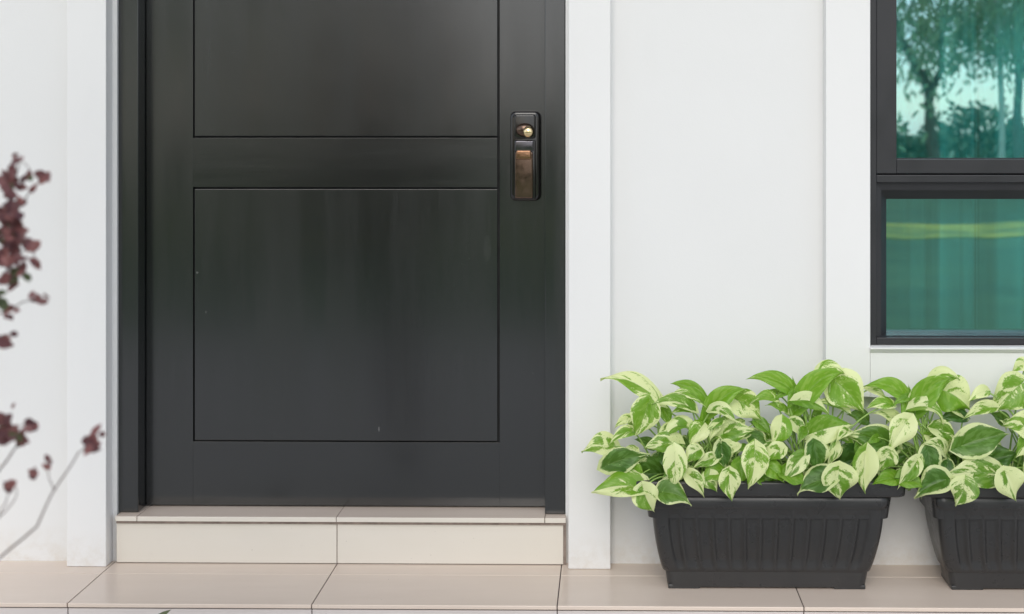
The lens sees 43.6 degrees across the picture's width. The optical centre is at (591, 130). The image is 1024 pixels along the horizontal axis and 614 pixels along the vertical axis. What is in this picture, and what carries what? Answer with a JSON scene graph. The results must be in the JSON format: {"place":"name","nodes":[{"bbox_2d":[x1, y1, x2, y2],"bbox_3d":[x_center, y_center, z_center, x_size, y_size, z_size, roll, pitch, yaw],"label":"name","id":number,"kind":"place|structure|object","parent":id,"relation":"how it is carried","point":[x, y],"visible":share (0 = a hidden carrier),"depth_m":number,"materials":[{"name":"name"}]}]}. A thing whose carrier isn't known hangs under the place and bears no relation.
{"place":"outdoors","nodes":[
{"label":"outdoors","id":0,"kind":"place"},
{"bbox_2d":[0,152,105,558],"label":"shrub","id":1,"kind":"object","parent":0,"point":[13,230],"visible":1,"depth_m":1.50,"materials":[{"name":"brown plant"}]},
{"bbox_2d":[0,561,1023,613],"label":"porch floor","id":2,"kind":"structure","parent":0,"point":[51,587],"depth_m":3.20,"materials":[{"name":"beige tile"}]},
{"bbox_2d":[115,505,565,564],"bbox_3d":[-0.667,1.094,3.503,1.204,0.126,0.213,0,0,1],"label":"doorstep","id":3,"kind":"object","parent":2,"relation":"on","point":[347,534],"visible":0.84,"depth_m":3.41,"materials":[{"name":"beige tile"}]},
{"bbox_2d":[636,468,904,588],"bbox_3d":[0.444,1.014,3.270,0.677,0.288,0.231,0,0,1],"label":"planter","id":4,"kind":"object","parent":2,"relation":"on","point":[773,534],"visible":0.62,"depth_m":3.19,"materials":[{"name":"grey plastic"}]},
{"bbox_2d":[581,371,771,510],"bbox_3d":[0.223,0.777,3.234,0.496,0.328,0.248,0,0,1],"label":"pothos plant","id":5,"kind":"object","parent":4,"relation":"in","point":[713,460],"visible":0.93,"depth_m":3.19,"materials":[{"name":"green plant"}]},
{"bbox_2d":[740,359,902,498],"bbox_3d":[0.577,0.758,3.222,0.430,0.355,0.248,0,0,1],"label":"pothos plant","id":6,"kind":"object","parent":4,"relation":"in","point":[821,459],"visible":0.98,"depth_m":3.19,"materials":[{"name":"green plant"}]},
{"bbox_2d":[916,461,1023,589],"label":"planter","id":7,"kind":"object","parent":2,"relation":"on","point":[978,543],"visible":0.66,"depth_m":3.19,"materials":[{"name":"grey plastic"}]},
{"bbox_2d":[863,366,1007,506],"bbox_3d":[0.855,0.776,3.221,0.397,0.359,0.259,0,0,1],"label":"pothos plant","id":8,"kind":"object","parent":7,"relation":"in","point":[938,389],"visible":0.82,"depth_m":3.17,"materials":[{"name":"green plant"}]},
{"bbox_2d":[949,357,1023,500],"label":"pothos plant","id":9,"kind":"object","parent":7,"relation":"in","point":[998,470],"visible":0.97,"depth_m":3.19,"materials":[{"name":"green plant"}]},
{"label":"lawn","id":10,"kind":"structure","parent":0,"visible":0},
{"bbox_2d":[0,0,1023,568],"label":"house","id":11,"kind":"structure","parent":10,"relation":"on","point":[380,252],"depth_m":3.43,"materials":[{"name":"white paint"}]},
{"bbox_2d":[147,0,544,505],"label":"door","id":12,"kind":"structure","parent":11,"relation":"in","point":[346,198],"depth_m":3.49,"materials":[{"name":"black paint"}]},
{"bbox_2d":[870,0,1023,344],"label":"window","id":13,"kind":"structure","parent":11,"relation":"in","point":[891,177],"depth_m":3.39,"materials":[{"name":"grey metal"}]},
{"bbox_2d":[886,0,1023,328],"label":"curtain","id":14,"kind":"object","parent":11,"relation":"hanging from","point":[954,263],"visible":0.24,"depth_m":3.60,"materials":[{"name":"fabric"}]}
]}

